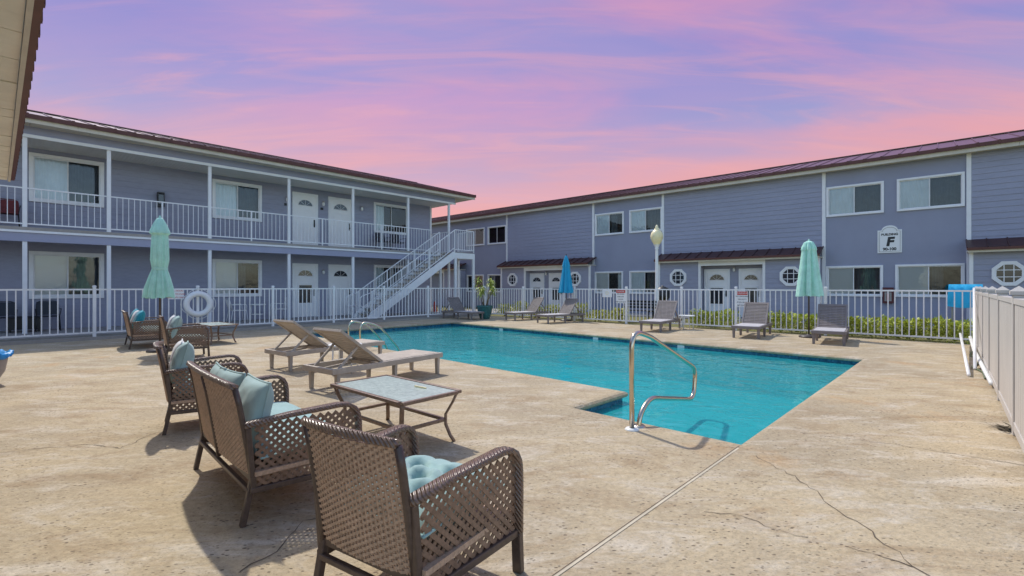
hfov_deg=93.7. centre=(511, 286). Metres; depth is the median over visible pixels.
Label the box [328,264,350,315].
door
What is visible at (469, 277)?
window
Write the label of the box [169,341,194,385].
throw pillow
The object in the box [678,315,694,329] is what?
side table
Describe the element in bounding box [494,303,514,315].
shrub
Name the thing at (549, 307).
shrub
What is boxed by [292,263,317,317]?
door
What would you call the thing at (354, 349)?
sun lounger
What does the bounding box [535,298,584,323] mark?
sun lounger
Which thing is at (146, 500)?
pool deck
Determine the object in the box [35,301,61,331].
garden chair
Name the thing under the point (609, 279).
window
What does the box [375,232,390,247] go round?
garden chair
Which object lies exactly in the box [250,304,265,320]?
side table
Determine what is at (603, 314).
shrub
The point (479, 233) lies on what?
window
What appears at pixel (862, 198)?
window
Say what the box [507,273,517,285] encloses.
octagon window
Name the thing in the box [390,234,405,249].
garden chair
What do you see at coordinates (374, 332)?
pool ladder
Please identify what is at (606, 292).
notice sign
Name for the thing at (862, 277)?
window
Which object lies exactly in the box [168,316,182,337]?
throw pillow
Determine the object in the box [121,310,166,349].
wicker loveseat
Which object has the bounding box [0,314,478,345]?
kerb
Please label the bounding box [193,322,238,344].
patio table
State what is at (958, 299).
blue cloth
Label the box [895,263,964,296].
window
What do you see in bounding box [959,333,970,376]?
pool pole
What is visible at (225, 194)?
window
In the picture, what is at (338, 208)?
door
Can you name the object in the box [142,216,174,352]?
closed umbrella
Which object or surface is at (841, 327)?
sun lounger
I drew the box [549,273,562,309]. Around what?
door
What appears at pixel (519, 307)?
shrub
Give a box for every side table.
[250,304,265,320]
[328,343,361,372]
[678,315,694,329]
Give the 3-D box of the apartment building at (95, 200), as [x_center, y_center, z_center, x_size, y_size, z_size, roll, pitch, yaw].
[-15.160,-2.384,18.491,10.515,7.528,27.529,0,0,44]
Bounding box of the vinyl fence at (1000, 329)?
[974,286,1023,453]
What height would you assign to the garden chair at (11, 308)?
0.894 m
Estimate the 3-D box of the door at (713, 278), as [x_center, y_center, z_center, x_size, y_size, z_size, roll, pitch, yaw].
[9.234,0.285,21.634,1.122,2.130,0.120,0,0,42]
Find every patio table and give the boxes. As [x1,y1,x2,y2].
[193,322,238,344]
[330,374,461,441]
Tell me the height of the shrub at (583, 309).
0.752 m
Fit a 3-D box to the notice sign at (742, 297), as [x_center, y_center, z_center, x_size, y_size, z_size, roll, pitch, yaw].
[7.176,0.393,14.954,0.385,0.486,0.015,0,0,42]
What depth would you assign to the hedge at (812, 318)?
14.31 m
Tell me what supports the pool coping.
on the pool deck
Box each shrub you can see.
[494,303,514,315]
[510,301,528,316]
[544,304,561,318]
[570,302,590,319]
[589,309,609,320]
[608,307,630,321]
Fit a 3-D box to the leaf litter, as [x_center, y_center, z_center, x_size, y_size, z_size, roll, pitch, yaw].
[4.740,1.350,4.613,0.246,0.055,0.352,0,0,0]
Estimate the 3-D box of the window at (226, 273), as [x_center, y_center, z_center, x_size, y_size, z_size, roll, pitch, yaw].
[-11.007,-0.320,19.022,0.967,1.440,1.750,0,0,44]
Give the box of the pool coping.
[284,321,887,463]
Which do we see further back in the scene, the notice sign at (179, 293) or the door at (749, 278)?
the door at (749, 278)
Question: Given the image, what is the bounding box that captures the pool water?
[317,325,854,444]
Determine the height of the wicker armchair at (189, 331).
0.839 m
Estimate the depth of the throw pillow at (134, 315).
10.91 m
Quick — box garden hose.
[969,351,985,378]
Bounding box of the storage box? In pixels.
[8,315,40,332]
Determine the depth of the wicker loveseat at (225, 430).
2.92 m
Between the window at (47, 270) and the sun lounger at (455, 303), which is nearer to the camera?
the window at (47, 270)
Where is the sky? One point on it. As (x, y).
(503, 103)
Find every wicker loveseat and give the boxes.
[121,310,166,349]
[186,361,361,527]
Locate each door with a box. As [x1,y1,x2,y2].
[292,191,317,244]
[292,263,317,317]
[328,196,350,246]
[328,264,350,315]
[530,273,544,308]
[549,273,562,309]
[704,269,729,316]
[739,268,761,316]
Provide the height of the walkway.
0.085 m
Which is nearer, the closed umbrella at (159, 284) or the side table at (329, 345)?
the side table at (329, 345)
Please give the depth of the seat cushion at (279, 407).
3.41 m
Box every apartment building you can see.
[0,0,45,181]
[0,109,475,333]
[432,129,1023,325]
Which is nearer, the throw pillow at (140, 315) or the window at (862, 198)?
the throw pillow at (140, 315)
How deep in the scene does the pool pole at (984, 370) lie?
7.65 m
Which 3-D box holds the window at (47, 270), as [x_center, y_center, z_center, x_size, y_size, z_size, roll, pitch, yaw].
[-14.136,-0.350,15.273,0.297,1.460,1.750,0,0,44]
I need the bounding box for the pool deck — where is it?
[0,316,1023,575]
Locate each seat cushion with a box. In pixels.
[169,334,203,341]
[176,378,192,396]
[253,402,347,460]
[329,455,504,539]
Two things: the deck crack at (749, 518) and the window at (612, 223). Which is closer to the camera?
the deck crack at (749, 518)
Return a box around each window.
[29,152,103,207]
[29,251,103,298]
[212,179,261,221]
[212,259,261,296]
[374,202,406,234]
[374,265,406,294]
[466,227,484,246]
[466,274,483,291]
[487,225,505,244]
[487,274,500,291]
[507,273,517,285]
[571,272,580,285]
[595,211,623,235]
[595,271,622,293]
[629,207,661,232]
[629,270,654,293]
[670,269,686,285]
[780,266,798,285]
[826,181,883,216]
[826,265,882,296]
[885,292,891,300]
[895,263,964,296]
[897,171,964,211]
[992,261,1023,285]
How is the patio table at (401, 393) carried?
on the pool deck
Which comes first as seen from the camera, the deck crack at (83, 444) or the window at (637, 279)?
the deck crack at (83, 444)
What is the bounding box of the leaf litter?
[985,422,1011,430]
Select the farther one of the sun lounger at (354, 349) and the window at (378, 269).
the window at (378, 269)
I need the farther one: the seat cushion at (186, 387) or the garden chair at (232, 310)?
the garden chair at (232, 310)
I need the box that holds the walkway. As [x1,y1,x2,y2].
[0,308,548,341]
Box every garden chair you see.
[0,198,20,226]
[0,301,17,318]
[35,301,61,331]
[225,298,247,321]
[270,297,286,318]
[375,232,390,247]
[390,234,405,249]
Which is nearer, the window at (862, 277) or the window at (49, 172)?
the window at (49, 172)
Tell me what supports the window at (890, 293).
in the extinguisher cabinet
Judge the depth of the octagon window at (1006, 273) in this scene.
15.16 m
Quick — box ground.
[436,305,971,343]
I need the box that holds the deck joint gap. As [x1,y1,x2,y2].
[552,446,738,575]
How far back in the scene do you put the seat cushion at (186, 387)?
4.57 m
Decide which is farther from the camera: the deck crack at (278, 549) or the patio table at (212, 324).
the patio table at (212, 324)
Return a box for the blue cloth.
[947,284,982,307]
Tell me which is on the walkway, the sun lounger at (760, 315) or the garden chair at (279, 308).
the garden chair at (279, 308)
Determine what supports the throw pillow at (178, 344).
on the wicker armchair at (173, 399)
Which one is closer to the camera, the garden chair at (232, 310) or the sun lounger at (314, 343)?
the sun lounger at (314, 343)
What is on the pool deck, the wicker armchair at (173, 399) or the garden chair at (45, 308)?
the wicker armchair at (173, 399)
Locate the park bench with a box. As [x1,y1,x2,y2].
[619,300,656,318]
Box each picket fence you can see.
[0,285,483,337]
[484,287,972,339]
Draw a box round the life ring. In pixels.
[180,287,215,318]
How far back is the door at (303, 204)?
20.58 m
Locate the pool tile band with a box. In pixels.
[314,324,858,411]
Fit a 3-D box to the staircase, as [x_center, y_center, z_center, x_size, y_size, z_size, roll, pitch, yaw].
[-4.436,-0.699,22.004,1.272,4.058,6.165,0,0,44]
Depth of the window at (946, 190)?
16.93 m
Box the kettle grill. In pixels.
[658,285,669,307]
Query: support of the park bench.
on the ground
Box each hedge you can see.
[687,308,740,327]
[749,310,827,332]
[833,314,972,343]
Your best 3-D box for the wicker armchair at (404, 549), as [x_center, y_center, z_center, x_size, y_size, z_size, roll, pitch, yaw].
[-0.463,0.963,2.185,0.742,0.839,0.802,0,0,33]
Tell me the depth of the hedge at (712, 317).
15.87 m
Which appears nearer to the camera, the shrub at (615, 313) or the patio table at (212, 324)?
the patio table at (212, 324)
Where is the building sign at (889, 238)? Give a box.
[877,225,901,252]
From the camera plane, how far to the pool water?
8.60 m
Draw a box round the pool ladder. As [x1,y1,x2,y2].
[348,321,399,350]
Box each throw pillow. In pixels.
[130,310,139,328]
[132,310,145,329]
[166,315,175,327]
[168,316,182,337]
[168,339,184,369]
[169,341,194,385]
[210,362,226,375]
[217,366,245,388]
[239,373,273,451]
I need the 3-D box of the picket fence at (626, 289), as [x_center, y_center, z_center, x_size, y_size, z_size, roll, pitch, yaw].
[4.904,0.693,17.080,16.814,1.375,0.090,0,0,42]
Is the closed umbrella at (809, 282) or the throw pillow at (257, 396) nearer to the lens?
the throw pillow at (257, 396)
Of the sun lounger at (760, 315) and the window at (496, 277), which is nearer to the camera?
the sun lounger at (760, 315)
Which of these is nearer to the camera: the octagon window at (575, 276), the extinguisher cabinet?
the extinguisher cabinet
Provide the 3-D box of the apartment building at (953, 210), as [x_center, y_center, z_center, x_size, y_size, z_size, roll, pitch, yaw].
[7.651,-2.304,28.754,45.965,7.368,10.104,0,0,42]
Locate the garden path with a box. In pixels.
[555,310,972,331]
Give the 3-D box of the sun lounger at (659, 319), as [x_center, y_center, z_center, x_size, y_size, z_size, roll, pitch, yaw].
[4.740,0.921,15.240,0.700,0.918,1.960,0,0,37]
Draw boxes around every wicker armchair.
[153,341,248,434]
[158,315,209,355]
[300,417,523,575]
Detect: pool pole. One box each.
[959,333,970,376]
[969,336,992,385]
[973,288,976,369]
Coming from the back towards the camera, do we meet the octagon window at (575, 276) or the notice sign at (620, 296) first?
the octagon window at (575, 276)
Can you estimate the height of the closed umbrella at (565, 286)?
2.681 m
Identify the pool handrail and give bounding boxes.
[625,331,696,431]
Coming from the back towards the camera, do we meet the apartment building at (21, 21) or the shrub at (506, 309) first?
the shrub at (506, 309)
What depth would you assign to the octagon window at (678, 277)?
22.30 m
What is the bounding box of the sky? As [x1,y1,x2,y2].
[27,0,1023,217]
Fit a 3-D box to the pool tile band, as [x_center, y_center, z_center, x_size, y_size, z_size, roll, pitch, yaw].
[-0.198,1.565,11.463,7.013,0.230,13.629,0,0,-44]
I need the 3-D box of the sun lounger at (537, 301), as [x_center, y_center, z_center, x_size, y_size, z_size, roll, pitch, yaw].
[0.660,0.921,20.020,1.960,0.918,0.700,0,0,-37]
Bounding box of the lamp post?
[650,225,662,317]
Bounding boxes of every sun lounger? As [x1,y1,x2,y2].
[264,319,384,371]
[303,327,442,393]
[441,297,483,319]
[504,297,550,320]
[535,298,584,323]
[639,300,681,332]
[731,302,772,338]
[811,304,849,345]
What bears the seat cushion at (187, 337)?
on the wicker armchair at (189, 331)
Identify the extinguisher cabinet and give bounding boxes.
[883,287,893,302]
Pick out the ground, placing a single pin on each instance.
(784, 331)
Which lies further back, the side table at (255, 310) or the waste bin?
the side table at (255, 310)
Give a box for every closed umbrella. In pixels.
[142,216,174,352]
[558,254,572,320]
[796,239,823,337]
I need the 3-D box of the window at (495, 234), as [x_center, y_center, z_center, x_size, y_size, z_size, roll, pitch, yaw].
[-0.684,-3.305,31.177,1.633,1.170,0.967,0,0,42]
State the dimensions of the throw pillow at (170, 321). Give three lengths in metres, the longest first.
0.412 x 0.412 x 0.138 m
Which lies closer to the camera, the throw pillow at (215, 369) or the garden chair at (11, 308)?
the throw pillow at (215, 369)
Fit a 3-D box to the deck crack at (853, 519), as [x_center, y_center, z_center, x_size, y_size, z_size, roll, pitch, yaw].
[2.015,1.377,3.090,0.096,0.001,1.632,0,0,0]
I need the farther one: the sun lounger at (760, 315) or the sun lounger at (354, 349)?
the sun lounger at (760, 315)
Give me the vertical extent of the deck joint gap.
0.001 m
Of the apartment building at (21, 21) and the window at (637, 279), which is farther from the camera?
the window at (637, 279)
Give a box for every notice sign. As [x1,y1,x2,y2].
[167,289,183,298]
[602,289,611,296]
[615,290,625,302]
[736,291,747,306]
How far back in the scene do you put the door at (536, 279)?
28.55 m
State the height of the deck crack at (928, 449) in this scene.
0.001 m
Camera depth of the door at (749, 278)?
20.68 m
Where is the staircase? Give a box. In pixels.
[346,229,474,318]
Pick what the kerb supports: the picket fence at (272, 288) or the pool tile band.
the picket fence at (272, 288)
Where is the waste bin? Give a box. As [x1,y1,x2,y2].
[0,349,13,376]
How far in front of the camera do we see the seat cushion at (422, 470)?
2.26 m
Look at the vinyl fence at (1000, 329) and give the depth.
5.14 m
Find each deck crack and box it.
[12,433,153,451]
[240,518,315,571]
[704,511,804,536]
[756,456,929,575]
[800,432,1020,464]
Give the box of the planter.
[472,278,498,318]
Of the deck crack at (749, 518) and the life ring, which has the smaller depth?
the deck crack at (749, 518)
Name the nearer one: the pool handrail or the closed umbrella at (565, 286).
the pool handrail
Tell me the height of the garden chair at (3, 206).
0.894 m
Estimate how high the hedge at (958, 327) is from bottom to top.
0.716 m
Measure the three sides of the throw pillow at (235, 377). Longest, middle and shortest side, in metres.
0.442 x 0.402 x 0.136 m
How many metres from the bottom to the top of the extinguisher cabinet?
0.580 m
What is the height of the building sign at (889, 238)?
1.004 m
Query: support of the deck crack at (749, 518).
on the pool deck
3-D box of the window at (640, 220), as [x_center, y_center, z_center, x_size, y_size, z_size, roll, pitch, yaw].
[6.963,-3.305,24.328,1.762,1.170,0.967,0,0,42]
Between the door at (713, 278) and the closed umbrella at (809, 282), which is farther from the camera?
the door at (713, 278)
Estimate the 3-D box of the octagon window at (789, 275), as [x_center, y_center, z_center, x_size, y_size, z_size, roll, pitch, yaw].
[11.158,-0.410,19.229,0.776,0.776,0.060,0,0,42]

